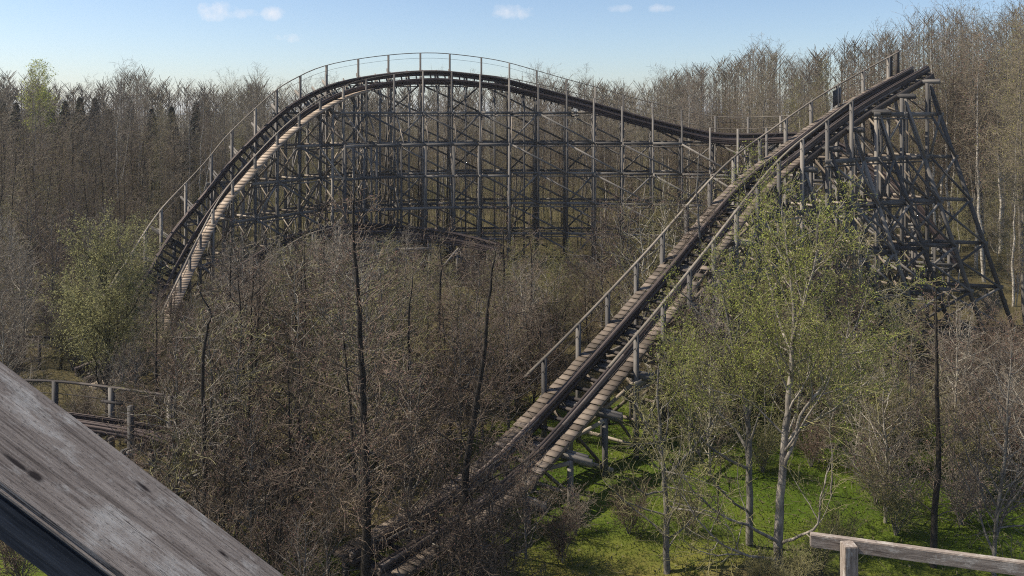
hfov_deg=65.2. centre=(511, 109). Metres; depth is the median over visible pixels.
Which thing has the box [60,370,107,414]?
shrub
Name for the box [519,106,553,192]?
birch tree
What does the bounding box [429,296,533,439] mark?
young tree
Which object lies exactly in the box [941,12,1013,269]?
birch tree
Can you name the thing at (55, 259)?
young tree
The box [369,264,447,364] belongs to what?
young tree
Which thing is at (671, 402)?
shrub
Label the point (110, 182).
birch tree
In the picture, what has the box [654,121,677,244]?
birch tree
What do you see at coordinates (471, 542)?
young tree
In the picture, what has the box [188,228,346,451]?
young tree
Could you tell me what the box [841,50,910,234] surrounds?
birch tree
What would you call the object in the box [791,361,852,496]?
young tree
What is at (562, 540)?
shrub
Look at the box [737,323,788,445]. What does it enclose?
young tree
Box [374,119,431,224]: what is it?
birch tree
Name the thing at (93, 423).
coaster track
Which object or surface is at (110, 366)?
young tree
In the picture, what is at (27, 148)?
birch tree
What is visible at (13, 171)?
birch tree
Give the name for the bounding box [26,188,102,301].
young tree
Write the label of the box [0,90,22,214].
birch tree
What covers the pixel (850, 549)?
railing
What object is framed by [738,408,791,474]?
shrub
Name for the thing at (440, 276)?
alder tree
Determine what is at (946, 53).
birch tree
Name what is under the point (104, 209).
young tree
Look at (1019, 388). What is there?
young tree
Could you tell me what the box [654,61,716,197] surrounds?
birch tree
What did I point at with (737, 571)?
brush
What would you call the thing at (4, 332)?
young tree
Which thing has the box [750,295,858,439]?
young tree
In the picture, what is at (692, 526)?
shrub
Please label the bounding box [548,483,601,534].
shrub
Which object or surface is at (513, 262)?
young tree
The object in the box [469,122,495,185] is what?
birch tree
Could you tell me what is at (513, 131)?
birch tree
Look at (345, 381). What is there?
young tree
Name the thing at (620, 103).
birch tree
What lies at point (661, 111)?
birch tree
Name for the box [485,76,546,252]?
birch tree
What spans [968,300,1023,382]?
shrub
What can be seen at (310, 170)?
birch tree
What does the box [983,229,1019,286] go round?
young tree
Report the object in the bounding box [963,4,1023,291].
birch tree
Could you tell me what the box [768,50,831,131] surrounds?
birch tree
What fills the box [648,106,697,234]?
birch tree
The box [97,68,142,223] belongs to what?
birch tree
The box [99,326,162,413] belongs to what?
young tree
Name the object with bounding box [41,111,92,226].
birch tree
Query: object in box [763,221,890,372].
young tree
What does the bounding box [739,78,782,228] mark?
birch tree
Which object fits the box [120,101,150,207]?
conifer tree
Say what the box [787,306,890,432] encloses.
young tree
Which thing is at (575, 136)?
birch tree
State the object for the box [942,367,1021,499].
young tree
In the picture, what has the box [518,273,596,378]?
young tree
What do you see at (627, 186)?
birch tree
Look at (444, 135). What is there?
birch tree
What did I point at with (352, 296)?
young tree
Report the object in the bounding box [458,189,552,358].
alder tree
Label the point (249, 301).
young tree
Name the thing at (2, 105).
conifer tree
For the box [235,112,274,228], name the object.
birch tree
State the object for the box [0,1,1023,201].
wood
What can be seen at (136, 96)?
birch tree
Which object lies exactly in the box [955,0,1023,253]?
birch tree
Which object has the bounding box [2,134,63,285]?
dark tree
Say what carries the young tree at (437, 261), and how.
on the ground at (632, 551)
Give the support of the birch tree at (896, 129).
on the ground at (632, 551)
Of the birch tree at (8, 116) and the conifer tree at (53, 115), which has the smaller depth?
the birch tree at (8, 116)
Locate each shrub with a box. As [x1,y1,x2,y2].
[0,324,47,375]
[0,540,42,575]
[26,292,85,347]
[28,293,59,328]
[33,293,103,369]
[46,310,98,356]
[58,280,141,343]
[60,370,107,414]
[99,317,171,378]
[104,373,170,441]
[111,266,144,313]
[127,451,178,487]
[180,483,233,529]
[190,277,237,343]
[237,504,309,575]
[374,344,447,430]
[375,321,415,366]
[386,398,434,457]
[412,342,455,412]
[429,347,458,406]
[433,277,475,326]
[440,344,487,407]
[468,314,545,404]
[486,325,557,407]
[494,294,570,365]
[517,319,575,389]
[534,504,585,563]
[535,278,587,340]
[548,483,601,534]
[596,281,631,323]
[599,472,658,539]
[650,376,683,422]
[661,483,713,535]
[680,385,743,437]
[721,360,761,419]
[735,541,780,575]
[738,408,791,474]
[749,274,799,328]
[761,374,812,426]
[766,550,811,575]
[777,537,833,575]
[790,308,860,385]
[790,401,842,469]
[800,511,847,575]
[813,493,872,537]
[819,298,876,365]
[834,417,920,504]
[853,441,938,535]
[854,368,934,471]
[870,291,930,341]
[884,381,934,437]
[890,374,949,444]
[915,424,1010,524]
[919,386,1009,500]
[922,336,959,381]
[930,325,977,359]
[931,317,1013,397]
[949,397,1023,476]
[958,328,1023,404]
[964,288,1009,325]
[965,383,1023,481]
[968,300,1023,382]
[986,408,1023,487]
[989,378,1023,435]
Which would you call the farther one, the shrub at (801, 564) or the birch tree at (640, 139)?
the birch tree at (640, 139)
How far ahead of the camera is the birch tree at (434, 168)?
105.47 m
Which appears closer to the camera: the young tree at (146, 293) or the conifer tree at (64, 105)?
the young tree at (146, 293)
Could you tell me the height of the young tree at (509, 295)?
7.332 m
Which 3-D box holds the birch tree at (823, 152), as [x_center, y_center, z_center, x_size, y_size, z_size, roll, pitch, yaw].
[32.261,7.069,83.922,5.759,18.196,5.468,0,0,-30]
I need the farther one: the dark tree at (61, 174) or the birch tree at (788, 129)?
the birch tree at (788, 129)
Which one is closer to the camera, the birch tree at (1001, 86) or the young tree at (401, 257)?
the young tree at (401, 257)
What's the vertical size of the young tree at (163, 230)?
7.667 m
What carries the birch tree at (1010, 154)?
on the ground at (632, 551)
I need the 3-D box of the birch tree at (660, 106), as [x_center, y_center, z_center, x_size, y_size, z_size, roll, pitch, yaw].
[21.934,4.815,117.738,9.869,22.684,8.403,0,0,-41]
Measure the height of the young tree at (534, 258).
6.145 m
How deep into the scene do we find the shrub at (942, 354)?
46.53 m
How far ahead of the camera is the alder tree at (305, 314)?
35.88 m
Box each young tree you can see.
[0,176,49,288]
[0,183,72,323]
[0,202,44,319]
[0,209,58,335]
[0,234,59,358]
[0,235,28,334]
[0,286,51,391]
[0,304,44,370]
[2,201,94,328]
[6,296,39,342]
[14,167,81,273]
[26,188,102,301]
[41,290,76,346]
[43,279,79,318]
[44,175,120,271]
[45,213,122,304]
[69,301,146,396]
[79,197,131,289]
[82,340,150,443]
[83,176,152,265]
[86,332,129,383]
[87,315,269,515]
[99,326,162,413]
[101,214,167,316]
[107,284,332,528]
[116,201,178,279]
[116,294,235,447]
[122,441,174,490]
[123,286,170,375]
[127,305,178,375]
[129,294,173,371]
[137,202,182,268]
[140,284,182,340]
[144,241,312,454]
[152,280,189,339]
[157,330,316,537]
[160,288,220,384]
[162,296,192,367]
[168,278,237,389]
[179,391,334,568]
[180,414,281,539]
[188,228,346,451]
[192,294,220,352]
[199,237,258,353]
[207,324,362,566]
[208,254,249,308]
[214,249,355,480]
[217,229,256,297]
[217,447,335,575]
[231,224,315,393]
[234,237,383,461]
[235,228,363,399]
[246,249,475,527]
[247,235,307,324]
[253,230,447,529]
[262,217,411,457]
[267,500,352,575]
[268,233,327,324]
[272,435,387,575]
[278,247,332,340]
[281,237,329,313]
[284,227,328,282]
[302,228,465,435]
[310,219,400,342]
[321,237,351,277]
[321,332,497,575]
[325,252,395,375]
[326,219,372,287]
[327,230,357,281]
[331,251,397,342]
[336,245,423,403]
[348,249,453,484]
[352,231,399,302]
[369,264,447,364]
[372,230,417,316]
[379,245,410,289]
[383,224,424,290]
[384,250,459,349]
[384,468,496,575]
[391,260,436,329]
[392,246,439,315]
[404,284,505,435]
[415,297,515,458]
[420,236,457,296]
[420,471,521,575]
[423,268,524,413]
[429,257,458,296]
[429,267,469,346]
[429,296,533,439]
[442,443,545,575]
[445,235,489,294]
[447,243,506,334]
[447,280,560,429]
[448,511,524,575]
[464,250,519,321]
[469,504,549,575]
[471,289,575,412]
[474,248,519,322]
[475,425,571,568]
[476,237,506,290]
[479,245,549,333]
[481,258,569,346]
[491,255,591,391]
[496,238,528,296]
[509,236,552,293]
[512,263,545,324]
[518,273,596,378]
[523,252,547,299]
[524,253,577,348]
[536,242,568,301]
[539,259,577,319]
[545,238,591,297]
[546,192,647,330]
[548,259,582,305]
[551,260,617,348]
[555,174,672,340]
[569,250,588,292]
[572,263,599,317]
[581,259,606,322]
[587,199,704,387]
[602,174,704,301]
[604,288,656,406]
[622,288,766,444]
[639,304,678,372]
[644,274,759,429]
[649,303,691,381]
[651,323,718,464]
[669,336,766,475]
[689,177,751,305]
[696,276,773,401]
[698,277,748,375]
[699,404,744,523]
[700,314,751,417]
[733,291,818,416]
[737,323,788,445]
[742,198,799,291]
[744,306,794,391]
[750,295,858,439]
[757,299,832,399]
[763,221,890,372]
[767,330,859,439]
[782,282,830,409]
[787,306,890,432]
[790,293,831,372]
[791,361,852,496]
[802,219,920,369]
[803,308,888,417]
[815,349,933,523]
[817,330,901,463]
[827,256,866,382]
[836,302,890,425]
[839,303,888,373]
[853,308,1000,470]
[857,340,889,395]
[866,353,913,407]
[870,280,924,376]
[874,367,934,438]
[883,341,926,443]
[894,292,1018,438]
[898,304,954,403]
[906,360,929,413]
[926,341,1023,575]
[926,366,971,430]
[942,312,1023,405]
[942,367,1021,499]
[951,360,983,404]
[954,205,972,247]
[955,312,1023,488]
[961,327,1023,430]
[968,202,998,242]
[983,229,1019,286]
[984,205,1015,258]
[988,214,1017,274]
[1000,248,1020,294]
[1002,203,1021,246]
[1009,353,1023,414]
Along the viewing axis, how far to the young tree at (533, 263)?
62.33 m
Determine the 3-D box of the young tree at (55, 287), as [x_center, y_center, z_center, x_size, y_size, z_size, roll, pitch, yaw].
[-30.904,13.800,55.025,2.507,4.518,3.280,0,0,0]
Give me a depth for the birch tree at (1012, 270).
65.79 m
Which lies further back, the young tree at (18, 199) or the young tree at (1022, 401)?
the young tree at (18, 199)
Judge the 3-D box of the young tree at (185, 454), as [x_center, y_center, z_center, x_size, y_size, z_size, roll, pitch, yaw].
[-11.435,11.381,29.614,7.073,9.795,7.150,0,0,14]
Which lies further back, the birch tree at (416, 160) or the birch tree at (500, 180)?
the birch tree at (416, 160)
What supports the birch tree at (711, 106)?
on the ground at (632, 551)
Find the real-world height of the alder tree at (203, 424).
10.099 m
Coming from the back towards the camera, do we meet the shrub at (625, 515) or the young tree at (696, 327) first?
the young tree at (696, 327)
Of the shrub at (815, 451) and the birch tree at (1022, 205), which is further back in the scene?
the birch tree at (1022, 205)
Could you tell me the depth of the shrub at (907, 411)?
38.94 m
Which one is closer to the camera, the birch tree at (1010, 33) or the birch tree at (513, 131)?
the birch tree at (1010, 33)
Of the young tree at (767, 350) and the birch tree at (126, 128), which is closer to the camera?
the young tree at (767, 350)
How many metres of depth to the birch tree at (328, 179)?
89.74 m
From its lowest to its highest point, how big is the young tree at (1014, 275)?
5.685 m
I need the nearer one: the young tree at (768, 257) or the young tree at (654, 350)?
the young tree at (654, 350)
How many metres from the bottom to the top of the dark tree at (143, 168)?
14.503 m
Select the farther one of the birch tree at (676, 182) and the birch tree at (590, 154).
the birch tree at (590, 154)
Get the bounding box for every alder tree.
[99,277,199,461]
[133,285,292,526]
[177,214,268,392]
[193,249,306,448]
[241,188,475,575]
[246,226,352,464]
[275,193,380,391]
[345,242,553,575]
[391,199,489,409]
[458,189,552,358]
[499,214,573,383]
[597,349,755,574]
[641,146,777,382]
[821,272,1022,568]
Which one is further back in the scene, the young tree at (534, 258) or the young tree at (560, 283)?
the young tree at (534, 258)
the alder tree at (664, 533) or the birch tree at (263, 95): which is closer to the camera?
the alder tree at (664, 533)
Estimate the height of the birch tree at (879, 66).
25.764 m
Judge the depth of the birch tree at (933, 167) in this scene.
77.15 m
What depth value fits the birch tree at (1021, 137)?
58.47 m
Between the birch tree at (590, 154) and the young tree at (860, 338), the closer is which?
the young tree at (860, 338)
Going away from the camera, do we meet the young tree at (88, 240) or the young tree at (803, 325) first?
the young tree at (803, 325)
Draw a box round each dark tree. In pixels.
[0,110,28,248]
[0,130,63,299]
[0,136,39,290]
[2,114,53,267]
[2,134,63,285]
[22,121,85,234]
[26,158,87,297]
[59,141,121,269]
[66,111,126,251]
[99,153,141,267]
[116,127,168,257]
[128,154,169,266]
[158,135,207,251]
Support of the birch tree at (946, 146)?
on the ground at (632, 551)
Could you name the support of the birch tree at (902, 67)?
on the ground at (632, 551)
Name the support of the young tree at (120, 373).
on the ground at (632, 551)
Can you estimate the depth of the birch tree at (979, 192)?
73.65 m
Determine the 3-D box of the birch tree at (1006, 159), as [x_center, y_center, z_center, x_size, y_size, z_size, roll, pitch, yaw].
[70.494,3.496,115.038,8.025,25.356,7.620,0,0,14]
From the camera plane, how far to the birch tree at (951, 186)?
79.88 m
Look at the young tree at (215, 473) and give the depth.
26.98 m
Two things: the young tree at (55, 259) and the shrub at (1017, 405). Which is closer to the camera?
the shrub at (1017, 405)
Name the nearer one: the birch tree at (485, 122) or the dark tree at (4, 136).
the dark tree at (4, 136)
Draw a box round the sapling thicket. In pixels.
[4,152,1023,255]
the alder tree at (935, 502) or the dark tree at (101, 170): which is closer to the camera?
the alder tree at (935, 502)
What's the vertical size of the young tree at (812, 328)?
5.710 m
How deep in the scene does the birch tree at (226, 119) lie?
95.26 m
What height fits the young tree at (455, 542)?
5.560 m
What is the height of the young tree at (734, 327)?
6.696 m
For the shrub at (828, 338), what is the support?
on the ground at (632, 551)
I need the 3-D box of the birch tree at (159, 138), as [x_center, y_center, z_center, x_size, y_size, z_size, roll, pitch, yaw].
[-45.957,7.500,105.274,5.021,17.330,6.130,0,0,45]
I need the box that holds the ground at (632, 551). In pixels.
[0,113,1023,575]
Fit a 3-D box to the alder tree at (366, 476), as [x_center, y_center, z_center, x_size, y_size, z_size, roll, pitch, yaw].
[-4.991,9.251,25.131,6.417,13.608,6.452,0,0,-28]
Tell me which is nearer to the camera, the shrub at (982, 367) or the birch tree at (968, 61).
the shrub at (982, 367)
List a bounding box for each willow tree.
[10,196,172,416]
[607,231,823,546]
[631,136,946,575]
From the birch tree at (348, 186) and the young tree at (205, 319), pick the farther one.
the birch tree at (348, 186)
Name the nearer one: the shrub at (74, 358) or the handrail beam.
the handrail beam
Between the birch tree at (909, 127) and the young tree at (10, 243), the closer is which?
the young tree at (10, 243)
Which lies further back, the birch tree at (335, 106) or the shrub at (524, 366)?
the birch tree at (335, 106)
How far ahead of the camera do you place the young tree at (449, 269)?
54.49 m
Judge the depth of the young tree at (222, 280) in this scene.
57.45 m
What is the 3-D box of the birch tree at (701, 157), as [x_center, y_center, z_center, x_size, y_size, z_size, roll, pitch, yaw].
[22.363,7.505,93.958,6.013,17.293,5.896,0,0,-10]
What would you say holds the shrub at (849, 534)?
on the ground at (632, 551)
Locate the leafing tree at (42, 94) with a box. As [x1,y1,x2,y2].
[11,59,67,159]
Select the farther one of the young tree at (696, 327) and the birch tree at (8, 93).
the birch tree at (8, 93)
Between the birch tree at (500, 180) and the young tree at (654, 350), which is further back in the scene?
the birch tree at (500, 180)
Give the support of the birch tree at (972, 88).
on the ground at (632, 551)
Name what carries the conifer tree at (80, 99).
on the ground at (632, 551)
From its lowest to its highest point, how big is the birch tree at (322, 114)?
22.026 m
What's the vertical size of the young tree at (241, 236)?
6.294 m
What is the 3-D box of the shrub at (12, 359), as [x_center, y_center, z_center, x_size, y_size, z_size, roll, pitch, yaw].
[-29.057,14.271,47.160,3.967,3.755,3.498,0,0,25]
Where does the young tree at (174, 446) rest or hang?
on the ground at (632, 551)
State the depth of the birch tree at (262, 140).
130.29 m
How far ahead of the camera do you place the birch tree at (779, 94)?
90.55 m
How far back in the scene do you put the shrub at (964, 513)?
30.74 m
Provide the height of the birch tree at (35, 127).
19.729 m
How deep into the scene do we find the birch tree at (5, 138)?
90.36 m
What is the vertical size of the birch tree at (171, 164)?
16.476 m
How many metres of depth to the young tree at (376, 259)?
61.87 m
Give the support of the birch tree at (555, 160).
on the ground at (632, 551)
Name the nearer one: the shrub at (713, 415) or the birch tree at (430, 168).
the shrub at (713, 415)
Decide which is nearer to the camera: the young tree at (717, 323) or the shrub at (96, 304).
the young tree at (717, 323)
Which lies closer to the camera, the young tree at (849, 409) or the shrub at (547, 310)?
the young tree at (849, 409)
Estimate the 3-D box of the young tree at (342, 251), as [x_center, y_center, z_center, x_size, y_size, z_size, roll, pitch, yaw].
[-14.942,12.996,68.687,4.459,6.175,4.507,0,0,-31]
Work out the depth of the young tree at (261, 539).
24.90 m
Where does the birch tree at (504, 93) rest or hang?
on the ground at (632, 551)
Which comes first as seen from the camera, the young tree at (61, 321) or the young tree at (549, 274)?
the young tree at (61, 321)
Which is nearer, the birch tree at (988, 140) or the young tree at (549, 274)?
the young tree at (549, 274)
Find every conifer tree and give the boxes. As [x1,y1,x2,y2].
[0,99,10,157]
[1,102,29,208]
[14,101,33,210]
[25,103,61,209]
[50,100,70,185]
[51,97,93,208]
[81,97,102,210]
[94,109,132,213]
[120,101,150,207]
[136,108,167,209]
[146,106,195,211]
[181,102,218,208]
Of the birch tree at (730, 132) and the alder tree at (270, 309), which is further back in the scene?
the birch tree at (730, 132)
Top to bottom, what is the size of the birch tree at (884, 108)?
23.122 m
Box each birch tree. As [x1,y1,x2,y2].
[0,67,19,115]
[0,77,22,111]
[0,88,19,197]
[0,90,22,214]
[0,92,26,156]
[0,113,24,212]
[0,124,19,210]
[7,61,78,183]
[8,78,61,190]
[8,97,69,217]
[9,94,52,194]
[24,131,64,238]
[26,124,58,223]
[40,97,105,226]
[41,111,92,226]
[47,103,82,174]
[50,124,79,210]
[59,76,128,218]
[64,59,148,243]
[64,101,101,206]
[68,122,97,207]
[79,105,137,222]
[84,101,129,228]
[88,101,123,198]
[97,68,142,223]
[99,63,155,130]
[106,121,164,242]
[109,82,163,222]
[114,124,141,200]
[122,67,159,219]
[140,102,177,222]
[144,115,199,253]
[148,104,174,199]
[148,110,196,240]
[153,79,229,253]
[153,131,182,220]
[171,79,214,224]
[186,70,261,242]
[187,102,218,192]
[187,110,229,213]
[197,126,229,213]
[202,66,264,143]
[208,84,253,231]
[209,136,229,201]
[220,61,295,235]
[225,71,280,211]
[225,123,252,244]
[227,66,282,237]
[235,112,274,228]
[242,97,269,190]
[263,76,297,193]
[267,123,296,207]
[269,80,317,229]
[272,119,312,235]
[274,134,310,233]
[278,70,336,230]
[292,122,323,228]
[294,135,311,196]
[303,130,323,218]
[305,75,340,206]
[314,136,340,201]
[315,131,338,192]
[316,71,355,219]
[328,86,392,249]
[328,134,359,223]
[335,104,363,187]
[336,92,389,183]
[351,107,384,187]
[368,105,416,245]
[369,114,399,219]
[371,88,407,193]
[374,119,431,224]
[399,116,417,160]
[403,128,433,250]
[403,131,436,225]
[404,124,433,201]
[405,128,417,224]
[410,64,469,252]
[415,77,456,220]
[424,114,445,201]
[425,87,467,225]
[428,121,444,227]
[439,80,492,219]
[448,132,471,230]
[453,67,505,235]
[453,88,512,219]
[455,114,500,222]
[459,116,488,188]
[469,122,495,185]
[484,86,540,210]
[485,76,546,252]
[486,116,520,241]
[487,91,520,205]
[488,119,531,224]
[504,62,570,220]
[511,62,549,151]
[516,99,553,191]
[519,99,555,217]
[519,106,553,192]
[522,65,585,239]
[540,105,579,226]
[545,123,572,195]
[547,106,580,248]
[553,108,586,219]
[558,63,613,244]
[559,77,633,218]
[569,132,604,230]
[570,100,607,195]
[582,103,619,238]
[584,117,619,217]
[597,78,651,225]
[605,82,633,152]
[606,134,648,251]
[610,79,664,233]
[614,123,639,191]
[614,145,647,214]
[616,63,680,226]
[625,86,649,186]
[628,109,660,219]
[634,65,680,188]
[635,65,680,219]
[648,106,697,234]
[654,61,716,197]
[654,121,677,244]
[656,91,677,179]
[657,64,734,243]
[666,65,706,226]
[668,106,695,168]
[670,61,717,180]
[675,103,708,210]
[686,91,728,192]
[687,63,744,163]
[690,62,734,154]
[698,44,768,132]
[702,86,762,223]
[713,33,805,239]
[716,101,741,186]
[717,99,753,218]
[721,39,788,184]
[724,78,762,197]
[734,40,815,200]
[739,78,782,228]
[739,85,772,162]
[743,77,777,194]
[752,51,831,168]
[752,53,829,240]
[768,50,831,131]
[780,93,804,200]
[782,76,823,190]
[796,90,841,254]
[799,82,827,231]
[800,58,833,114]
[815,69,869,235]
[823,63,867,236]
[833,58,899,216]
[839,71,869,236]
[841,48,894,167]
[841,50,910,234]
[843,17,916,244]
[845,52,877,174]
[866,3,958,257]
[868,55,935,185]
[883,34,944,195]
[883,62,910,218]
[884,39,922,177]
[884,55,939,250]
[893,24,997,273]
[894,26,975,247]
[903,0,986,262]
[908,20,988,261]
[908,33,981,226]
[916,46,1012,236]
[917,34,1014,239]
[920,0,1007,244]
[923,2,1015,255]
[923,4,1007,234]
[929,30,1014,281]
[931,7,1019,269]
[937,174,977,292]
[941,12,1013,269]
[944,68,1009,230]
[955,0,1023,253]
[955,1,1023,246]
[960,69,999,201]
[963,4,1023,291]
[965,0,1023,188]
[967,26,1023,211]
[968,107,1023,306]
[969,0,1023,112]
[972,24,1023,323]
[983,0,1023,124]
[984,22,1023,232]
[984,34,1023,196]
[985,51,1007,218]
[990,59,1023,167]
[1001,160,1023,279]
[1007,219,1021,305]
[1009,80,1023,186]
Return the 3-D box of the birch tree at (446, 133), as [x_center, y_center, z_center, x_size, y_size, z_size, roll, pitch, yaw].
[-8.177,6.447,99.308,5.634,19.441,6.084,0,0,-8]
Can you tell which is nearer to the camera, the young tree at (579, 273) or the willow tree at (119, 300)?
the willow tree at (119, 300)
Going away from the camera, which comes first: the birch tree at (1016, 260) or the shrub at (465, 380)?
the shrub at (465, 380)
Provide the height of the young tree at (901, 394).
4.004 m
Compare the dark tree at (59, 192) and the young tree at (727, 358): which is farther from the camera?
the dark tree at (59, 192)
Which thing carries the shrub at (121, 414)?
on the ground at (632, 551)
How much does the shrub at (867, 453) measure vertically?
3.790 m
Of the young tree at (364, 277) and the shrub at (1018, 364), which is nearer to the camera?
the shrub at (1018, 364)
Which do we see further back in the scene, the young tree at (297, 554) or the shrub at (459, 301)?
the shrub at (459, 301)
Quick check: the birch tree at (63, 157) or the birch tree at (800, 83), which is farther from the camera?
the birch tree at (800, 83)
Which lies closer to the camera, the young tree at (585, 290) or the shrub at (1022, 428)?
the shrub at (1022, 428)
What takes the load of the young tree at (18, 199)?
on the ground at (632, 551)
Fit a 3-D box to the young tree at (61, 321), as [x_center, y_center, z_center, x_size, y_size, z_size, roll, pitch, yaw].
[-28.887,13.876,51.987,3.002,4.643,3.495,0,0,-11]
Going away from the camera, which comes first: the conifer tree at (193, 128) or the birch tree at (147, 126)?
the birch tree at (147, 126)
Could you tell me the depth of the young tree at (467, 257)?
66.98 m
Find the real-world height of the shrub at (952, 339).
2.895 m
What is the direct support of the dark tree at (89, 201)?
on the ground at (632, 551)
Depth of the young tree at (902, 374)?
34.89 m
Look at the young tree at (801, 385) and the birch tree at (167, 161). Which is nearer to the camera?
the young tree at (801, 385)
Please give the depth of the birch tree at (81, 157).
103.52 m
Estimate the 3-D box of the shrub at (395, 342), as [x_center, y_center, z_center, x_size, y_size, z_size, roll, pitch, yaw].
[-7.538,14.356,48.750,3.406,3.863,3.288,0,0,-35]
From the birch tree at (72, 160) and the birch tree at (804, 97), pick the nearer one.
the birch tree at (804, 97)
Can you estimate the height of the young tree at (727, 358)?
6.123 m
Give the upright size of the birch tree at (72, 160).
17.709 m
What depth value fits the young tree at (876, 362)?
44.48 m
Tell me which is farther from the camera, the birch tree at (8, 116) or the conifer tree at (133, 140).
the conifer tree at (133, 140)
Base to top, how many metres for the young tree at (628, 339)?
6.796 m
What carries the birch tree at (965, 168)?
on the ground at (632, 551)
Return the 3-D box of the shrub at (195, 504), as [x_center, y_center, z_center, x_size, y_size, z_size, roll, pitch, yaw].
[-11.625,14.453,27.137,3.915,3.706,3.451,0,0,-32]
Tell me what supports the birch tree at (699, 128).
on the ground at (632, 551)
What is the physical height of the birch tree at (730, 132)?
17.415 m
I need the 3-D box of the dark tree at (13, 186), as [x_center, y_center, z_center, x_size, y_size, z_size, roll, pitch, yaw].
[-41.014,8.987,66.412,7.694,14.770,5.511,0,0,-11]
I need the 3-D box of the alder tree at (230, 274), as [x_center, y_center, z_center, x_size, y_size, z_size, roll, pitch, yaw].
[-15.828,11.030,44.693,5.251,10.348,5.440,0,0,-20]
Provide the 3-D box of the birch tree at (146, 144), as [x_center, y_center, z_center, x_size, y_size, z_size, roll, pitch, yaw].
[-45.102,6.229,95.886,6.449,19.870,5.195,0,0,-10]
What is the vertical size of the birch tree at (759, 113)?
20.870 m
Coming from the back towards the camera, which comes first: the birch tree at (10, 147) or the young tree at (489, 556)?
the birch tree at (10, 147)
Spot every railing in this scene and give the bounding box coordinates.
[5,335,62,369]
[810,532,1023,575]
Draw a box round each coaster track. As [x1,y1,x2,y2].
[24,379,305,524]
[69,52,963,388]
[211,223,501,321]
[330,50,1018,575]
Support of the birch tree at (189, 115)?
on the ground at (632, 551)
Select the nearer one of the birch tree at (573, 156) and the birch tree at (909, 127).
the birch tree at (909, 127)
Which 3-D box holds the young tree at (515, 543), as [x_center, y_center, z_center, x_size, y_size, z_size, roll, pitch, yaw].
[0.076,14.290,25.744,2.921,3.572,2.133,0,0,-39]
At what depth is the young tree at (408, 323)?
33.77 m
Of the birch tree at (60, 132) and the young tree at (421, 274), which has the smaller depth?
the young tree at (421, 274)
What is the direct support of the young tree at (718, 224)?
on the ground at (632, 551)
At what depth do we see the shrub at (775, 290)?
58.04 m
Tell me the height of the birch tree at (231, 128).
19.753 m
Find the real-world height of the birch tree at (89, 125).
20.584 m
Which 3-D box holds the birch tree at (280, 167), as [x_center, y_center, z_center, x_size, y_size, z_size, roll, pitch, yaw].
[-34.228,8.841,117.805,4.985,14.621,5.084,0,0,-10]
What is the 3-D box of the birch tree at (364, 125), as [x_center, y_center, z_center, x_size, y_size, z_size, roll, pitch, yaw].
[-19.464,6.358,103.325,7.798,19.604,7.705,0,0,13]
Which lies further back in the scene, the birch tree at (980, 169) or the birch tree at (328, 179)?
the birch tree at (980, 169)
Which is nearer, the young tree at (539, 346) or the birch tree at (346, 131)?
the young tree at (539, 346)
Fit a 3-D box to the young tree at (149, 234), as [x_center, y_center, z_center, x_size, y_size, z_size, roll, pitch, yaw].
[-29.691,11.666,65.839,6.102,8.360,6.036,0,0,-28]
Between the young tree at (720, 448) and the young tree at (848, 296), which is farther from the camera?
the young tree at (848, 296)
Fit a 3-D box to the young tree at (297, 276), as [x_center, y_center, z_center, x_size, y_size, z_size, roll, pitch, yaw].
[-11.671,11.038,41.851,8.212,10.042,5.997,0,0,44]
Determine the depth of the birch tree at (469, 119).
113.88 m
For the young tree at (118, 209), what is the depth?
78.98 m
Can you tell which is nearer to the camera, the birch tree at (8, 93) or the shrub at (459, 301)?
the shrub at (459, 301)
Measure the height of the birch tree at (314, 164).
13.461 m
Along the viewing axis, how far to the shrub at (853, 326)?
47.79 m
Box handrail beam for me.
[0,362,283,575]
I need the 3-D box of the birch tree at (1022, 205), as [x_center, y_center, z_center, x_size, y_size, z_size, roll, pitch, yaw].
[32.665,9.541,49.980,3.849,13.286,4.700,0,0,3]
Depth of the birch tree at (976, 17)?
87.14 m
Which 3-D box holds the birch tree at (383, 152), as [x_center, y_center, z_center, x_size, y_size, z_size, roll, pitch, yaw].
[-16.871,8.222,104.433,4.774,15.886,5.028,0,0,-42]
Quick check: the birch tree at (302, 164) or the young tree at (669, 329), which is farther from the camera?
the birch tree at (302, 164)
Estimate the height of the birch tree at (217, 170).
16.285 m
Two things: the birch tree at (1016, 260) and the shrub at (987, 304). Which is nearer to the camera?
the shrub at (987, 304)
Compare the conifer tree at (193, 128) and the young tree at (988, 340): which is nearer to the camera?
the young tree at (988, 340)
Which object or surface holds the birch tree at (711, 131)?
on the ground at (632, 551)
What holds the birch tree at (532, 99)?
on the ground at (632, 551)
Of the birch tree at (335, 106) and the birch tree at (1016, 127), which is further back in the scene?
the birch tree at (335, 106)
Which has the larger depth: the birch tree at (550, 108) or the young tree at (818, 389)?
the birch tree at (550, 108)
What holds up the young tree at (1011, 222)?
on the ground at (632, 551)
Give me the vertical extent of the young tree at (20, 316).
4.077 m
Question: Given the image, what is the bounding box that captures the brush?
[1,219,1023,575]
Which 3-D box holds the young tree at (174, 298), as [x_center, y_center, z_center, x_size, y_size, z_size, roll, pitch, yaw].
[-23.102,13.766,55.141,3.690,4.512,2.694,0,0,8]
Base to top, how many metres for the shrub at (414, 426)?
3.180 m
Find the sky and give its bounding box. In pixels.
[0,0,1023,112]
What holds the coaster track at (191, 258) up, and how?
on the ground at (632, 551)
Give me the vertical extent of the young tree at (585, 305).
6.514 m
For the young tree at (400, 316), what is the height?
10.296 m
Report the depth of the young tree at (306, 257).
54.04 m

